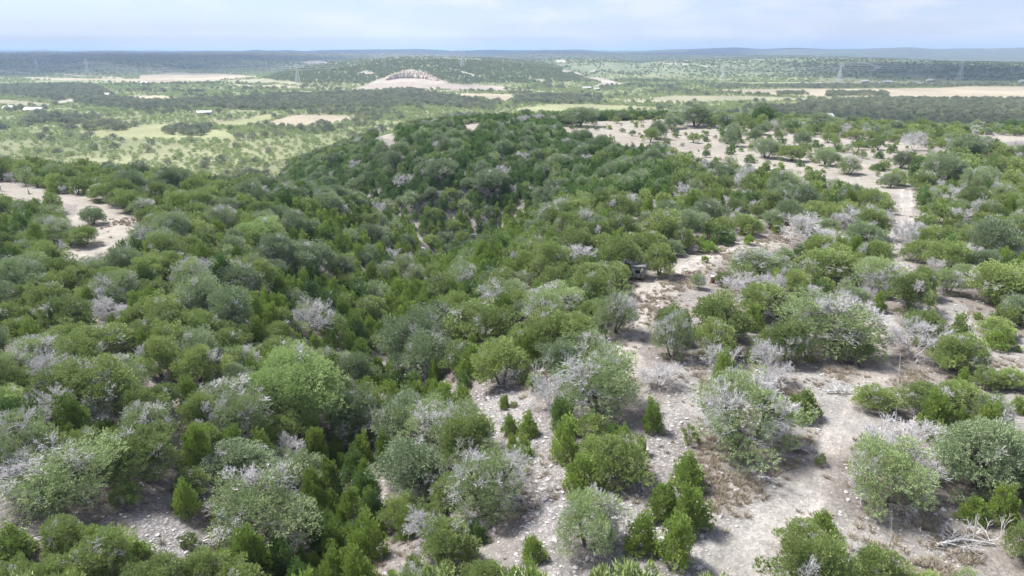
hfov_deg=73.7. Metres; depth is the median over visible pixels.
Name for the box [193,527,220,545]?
fallen branches
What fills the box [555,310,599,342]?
juniper tree
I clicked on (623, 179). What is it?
live oak
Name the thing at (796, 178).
juniper tree
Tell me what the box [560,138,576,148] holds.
live oak
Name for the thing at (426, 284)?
young juniper
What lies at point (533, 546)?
young juniper
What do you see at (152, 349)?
juniper tree
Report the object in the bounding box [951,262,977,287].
juniper tree
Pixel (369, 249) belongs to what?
live oak
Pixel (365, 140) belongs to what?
live oak
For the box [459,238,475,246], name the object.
live oak
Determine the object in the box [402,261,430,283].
juniper tree
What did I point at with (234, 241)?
live oak
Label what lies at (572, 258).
live oak
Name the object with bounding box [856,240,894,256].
live oak
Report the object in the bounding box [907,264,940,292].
juniper tree
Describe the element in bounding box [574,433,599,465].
juniper tree
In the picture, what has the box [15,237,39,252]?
juniper tree
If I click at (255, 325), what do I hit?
young juniper
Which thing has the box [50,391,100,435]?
young juniper
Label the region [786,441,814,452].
fallen branches
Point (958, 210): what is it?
dead tree
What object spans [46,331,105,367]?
juniper tree
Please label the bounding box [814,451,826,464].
shrub
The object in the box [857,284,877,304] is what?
dead tree
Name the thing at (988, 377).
juniper tree
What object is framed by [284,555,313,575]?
juniper tree
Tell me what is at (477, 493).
juniper tree
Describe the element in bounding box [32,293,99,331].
juniper tree
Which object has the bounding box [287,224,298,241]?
young juniper
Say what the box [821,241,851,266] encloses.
juniper tree
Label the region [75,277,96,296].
juniper tree
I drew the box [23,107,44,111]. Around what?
metal shed
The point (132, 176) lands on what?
live oak
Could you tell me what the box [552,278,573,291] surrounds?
juniper tree
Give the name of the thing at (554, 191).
live oak
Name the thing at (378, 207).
dead tree
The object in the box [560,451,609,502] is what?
young juniper
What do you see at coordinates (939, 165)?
live oak
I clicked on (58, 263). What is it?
juniper tree
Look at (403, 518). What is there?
young juniper
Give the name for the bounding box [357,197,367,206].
live oak
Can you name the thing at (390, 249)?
dead tree
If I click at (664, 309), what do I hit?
juniper tree
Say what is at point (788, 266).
live oak
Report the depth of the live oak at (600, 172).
178.81 m
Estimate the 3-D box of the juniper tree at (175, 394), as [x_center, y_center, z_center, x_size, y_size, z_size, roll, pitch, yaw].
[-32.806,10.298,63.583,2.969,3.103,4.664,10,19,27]
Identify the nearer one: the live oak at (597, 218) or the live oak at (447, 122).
the live oak at (597, 218)
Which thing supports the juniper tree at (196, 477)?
on the ground at (738, 549)
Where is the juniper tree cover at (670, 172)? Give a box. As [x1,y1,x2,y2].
[0,108,1023,575]
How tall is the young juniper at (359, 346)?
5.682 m
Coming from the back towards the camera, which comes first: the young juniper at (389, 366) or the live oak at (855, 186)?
the live oak at (855, 186)
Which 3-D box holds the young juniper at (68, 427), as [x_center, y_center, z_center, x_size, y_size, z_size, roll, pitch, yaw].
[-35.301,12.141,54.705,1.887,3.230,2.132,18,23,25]
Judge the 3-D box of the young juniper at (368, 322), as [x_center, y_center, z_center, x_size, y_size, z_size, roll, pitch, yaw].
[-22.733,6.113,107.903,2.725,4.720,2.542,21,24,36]
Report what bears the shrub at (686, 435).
on the ground at (738, 549)
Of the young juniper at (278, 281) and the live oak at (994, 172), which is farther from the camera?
the live oak at (994, 172)
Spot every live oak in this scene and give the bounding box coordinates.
[0,251,53,286]
[0,280,16,301]
[0,325,12,351]
[28,214,61,239]
[77,205,107,223]
[95,286,128,309]
[96,244,145,269]
[99,160,113,167]
[101,163,125,171]
[113,168,147,191]
[127,160,153,172]
[144,208,191,236]
[151,164,184,188]
[168,165,192,180]
[168,269,222,310]
[170,323,228,357]
[195,435,284,484]
[199,193,221,205]
[201,281,253,329]
[215,173,234,181]
[215,262,267,295]
[217,361,254,388]
[218,234,244,248]
[219,197,242,210]
[225,227,243,239]
[233,177,264,196]
[249,186,273,200]
[251,231,297,263]
[252,175,277,187]
[267,259,289,275]
[268,203,294,220]
[276,445,325,486]
[278,238,338,273]
[279,208,311,234]
[284,287,307,304]
[292,186,310,199]
[300,178,312,187]
[308,170,325,179]
[310,184,335,207]
[312,190,345,213]
[313,147,323,155]
[320,175,338,185]
[324,252,355,275]
[324,381,387,446]
[325,152,344,164]
[326,183,347,200]
[334,349,381,385]
[339,228,361,243]
[345,166,360,177]
[352,189,366,196]
[355,175,366,186]
[355,223,385,243]
[356,250,372,265]
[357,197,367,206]
[357,280,385,298]
[358,137,374,146]
[363,244,378,260]
[363,435,452,506]
[364,127,382,136]
[365,151,376,161]
[370,302,460,373]
[370,384,441,443]
[372,153,384,162]
[373,141,389,153]
[375,156,385,167]
[380,236,391,248]
[383,151,403,169]
[387,141,409,154]
[392,172,408,183]
[399,189,421,207]
[399,232,416,245]
[399,327,451,378]
[401,123,413,128]
[411,131,422,141]
[411,150,419,159]
[415,249,430,258]
[418,158,428,169]
[419,157,458,178]
[419,299,454,327]
[424,186,437,197]
[430,134,445,142]
[431,121,441,127]
[436,137,450,153]
[436,232,452,247]
[440,118,454,128]
[443,128,464,138]
[448,259,472,272]
[450,137,463,151]
[451,260,475,281]
[459,177,473,189]
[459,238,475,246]
[463,128,473,135]
[469,166,513,191]
[470,159,491,174]
[473,233,490,245]
[475,122,488,130]
[478,266,495,283]
[480,205,496,219]
[492,125,508,137]
[492,138,515,155]
[498,130,514,140]
[509,236,533,246]
[512,156,532,171]
[512,300,527,318]
[517,128,532,135]
[517,141,532,151]
[518,135,536,146]
[521,108,530,115]
[522,218,538,229]
[523,121,538,131]
[528,147,543,158]
[530,185,545,197]
[533,162,551,177]
[533,195,546,203]
[534,213,550,221]
[534,336,582,377]
[538,124,551,131]
[542,179,563,193]
[544,152,573,167]
[547,186,567,199]
[558,106,599,126]
[559,177,567,189]
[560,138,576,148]
[564,252,579,267]
[566,129,580,138]
[569,163,591,176]
[570,144,589,156]
[575,175,591,183]
[578,130,593,139]
[582,138,595,149]
[586,143,597,153]
[586,214,608,227]
[592,167,610,178]
[594,134,611,146]
[601,160,626,172]
[602,143,623,154]
[605,210,624,217]
[613,155,632,162]
[614,175,634,187]
[619,170,646,178]
[630,156,642,165]
[635,161,656,170]
[636,211,649,223]
[641,146,663,159]
[649,120,669,138]
[649,142,669,150]
[652,199,681,214]
[663,115,684,127]
[666,239,685,255]
[677,208,707,237]
[678,101,716,126]
[688,198,728,222]
[705,160,717,170]
[709,163,734,180]
[716,113,731,125]
[719,135,732,143]
[723,121,742,145]
[745,128,764,140]
[748,137,784,157]
[754,122,769,131]
[761,209,784,228]
[763,169,795,190]
[768,186,795,199]
[771,245,797,264]
[775,180,795,197]
[775,195,804,223]
[779,262,801,278]
[782,118,799,127]
[786,182,822,204]
[792,130,811,144]
[806,111,840,122]
[806,119,820,126]
[812,148,842,165]
[812,216,843,232]
[831,284,873,309]
[835,185,859,201]
[840,220,891,245]
[843,115,858,121]
[851,183,863,191]
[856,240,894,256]
[865,124,884,131]
[879,173,902,187]
[885,120,903,128]
[891,150,913,168]
[921,152,969,183]
[929,407,1023,503]
[945,132,994,154]
[948,198,971,211]
[953,219,976,231]
[958,167,999,188]
[962,247,1002,266]
[965,214,1023,258]
[970,120,987,127]
[972,164,1002,184]
[999,292,1023,323]
[1015,144,1023,156]
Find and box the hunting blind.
[628,263,646,281]
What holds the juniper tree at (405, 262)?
on the ground at (738, 549)
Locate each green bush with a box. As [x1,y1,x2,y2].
[696,240,720,252]
[701,256,710,261]
[743,234,756,244]
[997,119,1021,125]
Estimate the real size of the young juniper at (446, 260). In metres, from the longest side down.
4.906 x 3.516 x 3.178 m
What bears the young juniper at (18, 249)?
on the ground at (738, 549)
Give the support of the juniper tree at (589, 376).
on the ground at (738, 549)
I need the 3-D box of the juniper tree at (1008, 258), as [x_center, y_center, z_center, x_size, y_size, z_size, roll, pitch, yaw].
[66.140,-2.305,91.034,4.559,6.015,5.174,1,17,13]
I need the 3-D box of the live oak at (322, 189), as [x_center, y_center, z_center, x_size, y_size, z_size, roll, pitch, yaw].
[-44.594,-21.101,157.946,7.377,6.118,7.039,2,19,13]
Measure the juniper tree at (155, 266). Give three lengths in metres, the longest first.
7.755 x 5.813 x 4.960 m
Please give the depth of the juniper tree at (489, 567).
40.80 m
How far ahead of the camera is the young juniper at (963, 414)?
55.67 m
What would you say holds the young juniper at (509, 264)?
on the ground at (738, 549)
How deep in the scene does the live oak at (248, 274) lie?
94.88 m
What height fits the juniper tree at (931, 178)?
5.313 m
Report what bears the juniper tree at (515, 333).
on the ground at (738, 549)
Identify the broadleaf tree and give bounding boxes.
[0,382,30,402]
[233,215,286,245]
[233,338,350,439]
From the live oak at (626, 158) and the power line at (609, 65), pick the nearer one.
the live oak at (626, 158)
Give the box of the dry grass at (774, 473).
[40,203,1023,575]
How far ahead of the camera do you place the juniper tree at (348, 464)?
65.71 m
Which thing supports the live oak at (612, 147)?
on the ground at (738, 549)
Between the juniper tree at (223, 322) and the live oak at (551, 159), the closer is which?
the juniper tree at (223, 322)
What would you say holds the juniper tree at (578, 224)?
on the ground at (738, 549)
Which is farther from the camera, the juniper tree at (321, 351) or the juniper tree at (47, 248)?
the juniper tree at (47, 248)
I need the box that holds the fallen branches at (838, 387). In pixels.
[814,379,857,392]
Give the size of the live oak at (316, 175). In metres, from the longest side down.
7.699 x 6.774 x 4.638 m
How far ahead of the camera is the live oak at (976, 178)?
148.25 m
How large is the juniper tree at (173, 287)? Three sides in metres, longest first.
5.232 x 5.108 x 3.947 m
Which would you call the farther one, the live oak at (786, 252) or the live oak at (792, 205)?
the live oak at (792, 205)
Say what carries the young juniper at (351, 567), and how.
on the ground at (738, 549)
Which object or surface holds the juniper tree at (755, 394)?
on the ground at (738, 549)
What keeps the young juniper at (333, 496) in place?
on the ground at (738, 549)
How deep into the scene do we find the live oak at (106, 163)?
192.52 m
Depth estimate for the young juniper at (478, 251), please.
125.11 m
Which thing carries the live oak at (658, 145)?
on the ground at (738, 549)
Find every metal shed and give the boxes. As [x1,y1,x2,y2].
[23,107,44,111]
[196,110,212,115]
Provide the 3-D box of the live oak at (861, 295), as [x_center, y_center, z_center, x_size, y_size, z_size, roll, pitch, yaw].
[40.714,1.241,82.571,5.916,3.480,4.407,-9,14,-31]
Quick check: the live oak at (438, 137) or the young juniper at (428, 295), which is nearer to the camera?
the young juniper at (428, 295)
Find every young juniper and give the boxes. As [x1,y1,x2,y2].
[0,221,15,237]
[0,520,40,563]
[4,241,25,255]
[5,551,28,568]
[16,313,40,357]
[26,219,50,241]
[28,205,41,216]
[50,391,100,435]
[59,422,75,444]
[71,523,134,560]
[79,285,97,309]
[95,267,119,288]
[98,417,117,434]
[103,312,119,326]
[104,425,115,434]
[115,315,126,328]
[124,533,156,562]
[126,290,147,311]
[134,327,149,356]
[141,235,153,253]
[142,284,160,299]
[169,475,200,521]
[173,373,201,408]
[174,196,187,211]
[175,422,213,470]
[190,238,211,269]
[207,492,223,521]
[211,218,226,235]
[212,422,247,465]
[215,548,237,569]
[227,521,274,575]
[230,244,243,260]
[244,290,264,320]
[244,351,261,378]
[245,312,268,345]
[246,425,278,467]
[256,405,271,424]
[256,418,278,445]
[258,284,278,308]
[259,297,269,319]
[259,300,277,329]
[261,345,273,367]
[269,291,293,323]
[271,274,290,293]
[283,554,306,574]
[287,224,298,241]
[294,491,331,530]
[295,543,313,570]
[296,266,309,291]
[298,463,336,515]
[300,426,329,466]
[301,415,329,460]
[306,331,323,349]
[306,550,320,568]
[313,559,332,575]
[315,454,344,496]
[315,518,346,560]
[316,311,341,337]
[316,537,350,575]
[318,352,343,381]
[320,271,329,290]
[322,327,339,348]
[322,506,335,526]
[325,275,342,298]
[325,446,337,464]
[326,239,336,255]
[327,488,339,511]
[329,435,343,452]
[332,213,346,229]
[333,234,349,252]
[334,504,349,530]
[335,300,351,318]
[335,451,349,471]
[336,296,352,312]
[336,486,360,519]
[339,327,356,351]
[339,541,381,575]
[342,503,390,565]
[342,519,369,550]
[343,520,351,542]
[350,428,372,463]
[350,457,376,493]
[351,291,358,308]
[351,337,370,364]
[353,270,364,281]
[356,375,376,388]
[356,377,369,393]
[357,484,376,514]
[358,316,371,337]
[363,262,379,280]
[364,314,373,335]
[366,362,381,381]
[367,398,387,436]
[368,355,386,380]
[372,318,387,342]
[372,424,393,474]
[375,514,393,538]
[379,378,405,394]
[382,290,395,310]
[384,349,405,377]
[385,266,399,288]
[386,569,401,575]
[393,295,403,312]
[394,503,419,543]
[399,298,410,317]
[399,373,409,392]
[403,553,421,571]
[404,279,413,296]
[404,380,425,410]
[408,280,418,301]
[412,278,422,295]
[414,296,427,308]
[421,275,432,294]
[421,377,434,397]
[422,257,430,268]
[424,285,436,301]
[425,378,441,397]
[428,358,444,380]
[432,378,454,405]
[439,390,455,409]
[443,253,451,264]
[447,277,457,292]
[452,331,467,340]
[452,382,471,405]
[455,342,479,379]
[457,284,465,300]
[467,332,480,346]
[472,244,483,263]
[473,254,482,266]
[473,270,485,283]
[474,265,482,285]
[476,240,487,250]
[482,244,494,265]
[492,242,503,259]
[492,292,517,331]
[497,394,509,409]
[500,409,517,437]
[505,239,517,259]
[505,257,517,271]
[505,432,517,449]
[512,329,542,369]
[512,434,532,458]
[516,408,539,440]
[519,533,548,565]
[521,254,537,277]
[531,278,543,296]
[544,228,558,240]
[548,410,580,466]
[553,382,569,398]
[560,361,572,387]
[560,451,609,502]
[562,386,580,404]
[572,347,601,383]
[604,429,626,457]
[610,227,623,246]
[618,421,634,447]
[622,510,661,559]
[636,433,646,451]
[638,195,652,214]
[640,478,678,523]
[641,396,664,436]
[647,508,696,574]
[668,449,706,498]
[668,481,716,540]
[683,187,696,206]
[711,346,739,386]
[715,189,726,208]
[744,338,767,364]
[745,302,765,332]
[760,162,770,170]
[770,220,786,233]
[783,387,824,422]
[786,282,807,314]
[806,508,839,536]
[809,206,821,226]
[835,234,852,254]
[843,186,860,206]
[847,234,862,253]
[851,244,863,262]
[871,289,887,312]
[915,387,956,435]
[944,309,973,348]
[948,406,968,424]
[950,493,987,527]
[951,366,972,383]
[969,397,1004,421]
[970,203,989,218]
[981,323,1022,351]
[983,479,1021,529]
[998,245,1014,258]
[1000,194,1018,215]
[1008,395,1023,415]
[1018,251,1023,260]
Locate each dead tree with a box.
[3,172,15,181]
[23,382,74,426]
[24,345,77,379]
[56,185,65,193]
[74,404,111,425]
[83,294,126,322]
[93,301,116,317]
[273,429,305,458]
[290,296,336,334]
[348,160,356,167]
[361,407,387,436]
[371,201,385,217]
[383,248,401,259]
[383,467,416,488]
[393,176,416,186]
[402,504,444,563]
[495,165,510,170]
[508,184,517,193]
[511,151,528,156]
[519,115,529,121]
[525,370,574,416]
[531,114,546,118]
[569,244,598,259]
[632,360,684,391]
[678,181,691,194]
[702,344,744,376]
[716,271,758,292]
[733,172,743,190]
[735,163,755,179]
[747,337,793,388]
[752,271,788,291]
[776,210,852,243]
[808,284,824,298]
[822,287,858,315]
[833,203,864,226]
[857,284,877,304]
[857,411,960,489]
[858,267,908,295]
[876,316,959,364]
[883,211,894,223]
[890,217,919,247]
[898,130,929,149]
[904,221,924,237]
[925,256,947,271]
[942,185,961,199]
[948,207,973,221]
[957,242,983,257]
[1011,246,1023,254]
[1013,139,1023,145]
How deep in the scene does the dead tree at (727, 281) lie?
87.96 m
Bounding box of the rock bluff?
[385,71,438,80]
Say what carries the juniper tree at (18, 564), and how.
on the ground at (738, 549)
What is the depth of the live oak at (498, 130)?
241.66 m
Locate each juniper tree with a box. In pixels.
[0,197,13,215]
[0,230,19,248]
[0,244,17,260]
[0,296,30,315]
[0,301,27,329]
[0,347,41,377]
[0,350,34,389]
[0,367,32,391]
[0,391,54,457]
[0,404,70,492]
[0,428,130,531]
[0,552,35,575]
[1,314,40,341]
[5,330,70,370]
[9,248,49,267]
[9,277,35,309]
[13,305,39,322]
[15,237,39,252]
[19,552,84,575]
[20,239,57,258]
[20,364,70,408]
[22,280,75,315]
[25,239,69,259]
[32,268,70,295]
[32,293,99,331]
[37,513,93,559]
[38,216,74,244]
[39,315,83,352]
[39,352,142,422]
[42,251,88,281]
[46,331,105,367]
[56,424,110,472]
[58,521,139,575]
[59,224,99,247]
[60,321,138,355]
[63,262,95,292]
[64,320,84,326]
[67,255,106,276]
[72,285,99,303]
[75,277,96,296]
[80,268,141,301]
[85,181,111,201]
[88,417,180,490]
[91,266,125,282]
[94,352,150,398]
[99,178,139,201]
[103,187,129,206]
[105,188,146,211]
[106,480,142,508]
[109,554,141,575]
[112,381,172,422]
[113,399,181,443]
[116,306,143,325]
[117,253,168,281]
[119,548,185,575]
[123,314,165,351]
[124,195,157,211]
[125,222,160,248]
[125,287,186,324]
[129,249,157,267]
[129,261,160,288]
[130,276,171,294]
[133,333,181,381]
[139,210,168,230]
[143,381,180,410]
[144,225,178,246]
[144,299,188,327]
[145,179,168,198]
[146,231,186,253]
[146,318,185,349]
[152,250,184,278]
[162,189,188,209]
[164,252,197,267]
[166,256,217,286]
[168,282,199,302]
[168,342,234,392]
[172,465,211,493]
[173,201,209,214]
[174,211,195,220]
[174,390,222,431]
[179,307,221,335]
[180,233,205,248]
[180,418,224,450]
[181,542,231,575]
[184,188,215,206]
[187,220,214,237]
[195,372,273,429]
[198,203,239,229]
[201,456,324,574]
[205,384,272,441]
[206,326,246,354]
[207,248,232,285]
[210,551,264,575]
[211,317,236,338]
[214,343,261,369]
[218,259,240,280]
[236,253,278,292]
[236,322,254,343]
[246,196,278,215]
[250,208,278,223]
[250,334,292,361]
[259,231,289,257]
[259,535,301,575]
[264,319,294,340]
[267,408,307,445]
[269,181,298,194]
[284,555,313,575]
[305,506,343,556]
[311,345,337,364]
[322,392,360,424]
[333,272,361,292]
[334,375,356,394]
[338,309,367,342]
[339,442,369,487]
[347,467,378,502]
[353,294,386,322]
[353,294,389,317]
[354,384,393,421]
[357,485,386,525]
[374,260,399,279]
[375,489,424,532]
[377,391,396,412]
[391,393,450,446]
[393,252,417,271]
[397,558,438,575]
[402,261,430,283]
[412,500,446,534]
[418,513,483,575]
[421,261,443,278]
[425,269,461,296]
[427,402,496,471]
[428,469,466,511]
[430,394,478,454]
[436,290,470,309]
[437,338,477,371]
[440,438,537,532]
[443,296,499,341]
[447,253,473,271]
[451,512,480,547]
[454,262,476,282]
[457,558,508,575]
[461,477,491,501]
[468,449,502,478]
[469,335,531,386]
[470,303,523,341]
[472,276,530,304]
[473,276,490,301]
[479,336,499,361]
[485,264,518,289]
[498,288,528,305]
[498,326,535,350]
[505,249,534,271]
[514,238,540,258]
[514,306,561,339]
[515,270,537,288]
[517,290,568,317]
[524,239,570,274]
[524,310,584,361]
[527,279,597,317]
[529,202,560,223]
[541,264,565,282]
[549,339,644,425]
[549,392,581,434]
[551,210,578,233]
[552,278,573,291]
[552,482,634,565]
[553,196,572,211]
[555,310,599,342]
[558,225,596,255]
[561,325,614,362]
[563,220,586,235]
[569,195,592,212]
[569,259,636,295]
[573,267,617,300]
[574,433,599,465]
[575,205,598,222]
[576,297,609,322]
[576,410,608,438]
[586,219,613,243]
[589,430,656,495]
[591,285,642,336]
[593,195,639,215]
[599,234,643,272]
[606,213,640,235]
[609,260,631,285]
[623,232,638,243]
[630,230,673,257]
[639,206,684,239]
[643,242,677,277]
[647,307,697,362]
[654,301,692,329]
[669,226,700,251]
[687,316,736,358]
[689,273,707,289]
[690,358,819,476]
[691,284,755,343]
[692,209,711,228]
[708,224,736,245]
[713,270,732,285]
[724,197,752,215]
[724,247,785,279]
[730,211,763,235]
[736,280,798,317]
[748,315,810,366]
[751,102,783,120]
[752,527,867,575]
[754,190,784,211]
[767,253,797,267]
[769,284,896,361]
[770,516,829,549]
[772,266,813,291]
[774,168,802,184]
[776,144,809,161]
[793,245,865,282]
[801,263,823,284]
[802,200,825,215]
[802,232,834,253]
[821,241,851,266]
[835,198,859,220]
[835,322,874,364]
[837,155,863,174]
[841,427,942,523]
[843,220,873,235]
[844,254,913,293]
[847,541,911,575]
[848,382,904,415]
[854,205,893,233]
[856,188,890,206]
[857,239,896,265]
[881,270,938,313]
[884,167,907,186]
[897,239,939,259]
[899,379,954,423]
[901,169,937,187]
[902,562,940,575]
[905,308,950,344]
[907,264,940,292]
[910,225,945,242]
[920,237,975,268]
[923,332,993,373]
[929,435,963,461]
[934,267,966,295]
[934,377,1003,413]
[949,224,983,249]
[949,563,987,575]
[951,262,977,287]
[955,185,993,210]
[957,258,1023,303]
[963,443,1009,480]
[967,364,1005,389]
[968,414,1005,451]
[970,197,1001,216]
[971,390,1016,426]
[974,316,1018,338]
[981,214,1011,222]
[985,273,1023,303]
[987,180,1023,202]
[996,191,1023,209]
[998,250,1021,281]
[998,366,1023,388]
[999,520,1023,561]
[1008,209,1023,224]
[1009,463,1023,499]
[1016,192,1023,209]
[1016,223,1023,238]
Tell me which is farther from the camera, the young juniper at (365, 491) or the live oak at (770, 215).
the live oak at (770, 215)
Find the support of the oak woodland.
on the ground at (738, 549)
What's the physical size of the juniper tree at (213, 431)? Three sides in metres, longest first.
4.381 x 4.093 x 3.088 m
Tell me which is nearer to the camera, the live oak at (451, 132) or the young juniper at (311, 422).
the young juniper at (311, 422)
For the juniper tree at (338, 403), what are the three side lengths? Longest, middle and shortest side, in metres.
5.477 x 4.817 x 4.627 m
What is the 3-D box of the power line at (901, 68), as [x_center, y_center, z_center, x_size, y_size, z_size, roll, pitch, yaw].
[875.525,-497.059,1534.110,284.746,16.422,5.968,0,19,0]
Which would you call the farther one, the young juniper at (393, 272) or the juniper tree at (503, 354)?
the young juniper at (393, 272)
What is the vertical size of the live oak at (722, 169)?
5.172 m
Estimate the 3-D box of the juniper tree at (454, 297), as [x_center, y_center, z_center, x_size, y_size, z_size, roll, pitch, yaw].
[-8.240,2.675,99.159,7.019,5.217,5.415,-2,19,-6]
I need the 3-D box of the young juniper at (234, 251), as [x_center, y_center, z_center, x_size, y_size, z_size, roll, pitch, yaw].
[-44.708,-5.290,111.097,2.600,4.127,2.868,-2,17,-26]
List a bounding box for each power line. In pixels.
[88,62,294,72]
[299,55,386,69]
[462,52,720,70]
[721,65,835,71]
[850,63,960,70]
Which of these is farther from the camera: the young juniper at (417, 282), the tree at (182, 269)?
the young juniper at (417, 282)
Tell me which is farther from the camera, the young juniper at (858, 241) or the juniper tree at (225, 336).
the young juniper at (858, 241)
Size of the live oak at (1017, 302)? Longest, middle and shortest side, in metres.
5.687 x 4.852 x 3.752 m
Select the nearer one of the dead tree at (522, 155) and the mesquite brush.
the dead tree at (522, 155)
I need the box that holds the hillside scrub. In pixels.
[0,52,1023,168]
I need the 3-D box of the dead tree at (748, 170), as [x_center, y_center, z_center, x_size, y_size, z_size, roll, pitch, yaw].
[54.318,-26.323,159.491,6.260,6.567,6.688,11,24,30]
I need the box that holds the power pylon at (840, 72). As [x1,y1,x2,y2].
[836,63,842,81]
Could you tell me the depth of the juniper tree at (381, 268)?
137.04 m
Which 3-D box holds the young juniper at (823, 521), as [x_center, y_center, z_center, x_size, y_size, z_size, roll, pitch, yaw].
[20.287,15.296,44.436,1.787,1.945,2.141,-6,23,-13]
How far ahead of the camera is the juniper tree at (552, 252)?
97.13 m
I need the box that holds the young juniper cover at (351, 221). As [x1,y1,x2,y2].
[1,111,1023,575]
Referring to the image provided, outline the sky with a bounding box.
[0,0,1023,50]
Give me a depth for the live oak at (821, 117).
281.00 m
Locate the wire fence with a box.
[888,355,900,548]
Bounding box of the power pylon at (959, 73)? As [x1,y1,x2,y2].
[956,61,965,79]
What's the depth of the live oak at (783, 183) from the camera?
143.23 m
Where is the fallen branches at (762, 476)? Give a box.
[753,472,781,483]
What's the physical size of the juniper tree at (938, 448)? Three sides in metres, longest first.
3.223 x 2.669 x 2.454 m
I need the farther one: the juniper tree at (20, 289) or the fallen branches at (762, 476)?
the juniper tree at (20, 289)
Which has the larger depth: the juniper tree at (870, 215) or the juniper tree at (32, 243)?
the juniper tree at (870, 215)
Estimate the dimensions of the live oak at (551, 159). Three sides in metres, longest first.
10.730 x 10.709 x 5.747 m
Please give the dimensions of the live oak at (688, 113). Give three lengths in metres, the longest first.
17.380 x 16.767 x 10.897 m
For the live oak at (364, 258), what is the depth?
137.76 m
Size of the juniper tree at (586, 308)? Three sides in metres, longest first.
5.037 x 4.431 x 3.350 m
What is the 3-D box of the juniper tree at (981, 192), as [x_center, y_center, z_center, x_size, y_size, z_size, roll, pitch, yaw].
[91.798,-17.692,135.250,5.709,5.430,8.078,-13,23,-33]
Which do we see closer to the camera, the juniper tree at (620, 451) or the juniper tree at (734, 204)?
the juniper tree at (620, 451)
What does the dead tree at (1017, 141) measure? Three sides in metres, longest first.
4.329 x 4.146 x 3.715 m
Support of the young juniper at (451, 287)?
on the ground at (738, 549)
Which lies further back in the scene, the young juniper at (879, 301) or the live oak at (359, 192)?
the live oak at (359, 192)
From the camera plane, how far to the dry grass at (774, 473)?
52.25 m
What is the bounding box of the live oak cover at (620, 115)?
[82,108,1020,252]
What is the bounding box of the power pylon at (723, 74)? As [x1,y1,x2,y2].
[720,64,725,81]
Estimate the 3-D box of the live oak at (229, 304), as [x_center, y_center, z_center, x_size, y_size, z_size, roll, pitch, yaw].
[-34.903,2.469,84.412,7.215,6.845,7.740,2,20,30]
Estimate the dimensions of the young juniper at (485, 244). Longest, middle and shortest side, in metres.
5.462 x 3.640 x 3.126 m
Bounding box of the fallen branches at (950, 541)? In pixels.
[920,514,1011,558]
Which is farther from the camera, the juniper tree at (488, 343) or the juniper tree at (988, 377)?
the juniper tree at (488, 343)
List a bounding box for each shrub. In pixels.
[177,532,201,550]
[596,324,608,339]
[681,422,699,445]
[733,343,741,357]
[803,349,815,362]
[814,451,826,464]
[925,431,941,446]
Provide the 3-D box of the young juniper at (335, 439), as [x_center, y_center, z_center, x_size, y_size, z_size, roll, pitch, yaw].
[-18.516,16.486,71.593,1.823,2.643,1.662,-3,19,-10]
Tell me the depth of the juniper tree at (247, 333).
81.85 m
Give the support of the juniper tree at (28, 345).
on the ground at (738, 549)
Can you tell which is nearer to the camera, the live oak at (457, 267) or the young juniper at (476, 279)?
the young juniper at (476, 279)
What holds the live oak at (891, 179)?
on the ground at (738, 549)
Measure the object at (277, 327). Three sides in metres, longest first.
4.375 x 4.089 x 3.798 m
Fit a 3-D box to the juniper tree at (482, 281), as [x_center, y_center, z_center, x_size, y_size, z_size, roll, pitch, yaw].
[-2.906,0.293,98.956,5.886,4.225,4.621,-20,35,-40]
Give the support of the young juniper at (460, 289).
on the ground at (738, 549)
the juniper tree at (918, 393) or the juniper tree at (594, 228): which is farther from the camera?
the juniper tree at (594, 228)
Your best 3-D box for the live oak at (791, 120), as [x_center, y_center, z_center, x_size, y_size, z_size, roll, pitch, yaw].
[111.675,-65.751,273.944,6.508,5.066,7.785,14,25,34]
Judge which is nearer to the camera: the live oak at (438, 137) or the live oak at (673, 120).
the live oak at (438, 137)
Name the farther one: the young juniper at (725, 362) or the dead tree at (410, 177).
the dead tree at (410, 177)
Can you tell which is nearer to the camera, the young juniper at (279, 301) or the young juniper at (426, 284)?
the young juniper at (279, 301)
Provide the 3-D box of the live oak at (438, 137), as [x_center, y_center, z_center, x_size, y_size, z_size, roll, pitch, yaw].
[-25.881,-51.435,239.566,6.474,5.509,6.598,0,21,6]
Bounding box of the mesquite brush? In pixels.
[0,59,1022,176]
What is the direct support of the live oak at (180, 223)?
on the ground at (738, 549)
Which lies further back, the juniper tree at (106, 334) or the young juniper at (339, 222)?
the young juniper at (339, 222)
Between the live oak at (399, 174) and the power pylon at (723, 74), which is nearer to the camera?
the live oak at (399, 174)
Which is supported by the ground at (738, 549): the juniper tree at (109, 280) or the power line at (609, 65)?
the juniper tree at (109, 280)
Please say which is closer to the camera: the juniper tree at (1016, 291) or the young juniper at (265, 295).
the juniper tree at (1016, 291)
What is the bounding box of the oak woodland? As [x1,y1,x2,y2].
[0,76,1023,179]
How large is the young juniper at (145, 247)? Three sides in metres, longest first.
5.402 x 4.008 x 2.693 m
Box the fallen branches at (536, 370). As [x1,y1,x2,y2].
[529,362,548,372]
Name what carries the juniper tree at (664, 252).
on the ground at (738, 549)
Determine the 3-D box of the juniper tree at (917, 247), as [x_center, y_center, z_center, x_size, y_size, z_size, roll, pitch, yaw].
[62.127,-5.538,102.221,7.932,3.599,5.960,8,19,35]
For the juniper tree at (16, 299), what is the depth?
81.00 m
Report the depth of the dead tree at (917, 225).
113.50 m
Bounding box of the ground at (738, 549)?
[0,47,1023,575]
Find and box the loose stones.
[35,231,1023,575]
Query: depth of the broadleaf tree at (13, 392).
60.35 m
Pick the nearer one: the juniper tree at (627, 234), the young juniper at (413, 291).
the juniper tree at (627, 234)
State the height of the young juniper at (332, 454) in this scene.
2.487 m

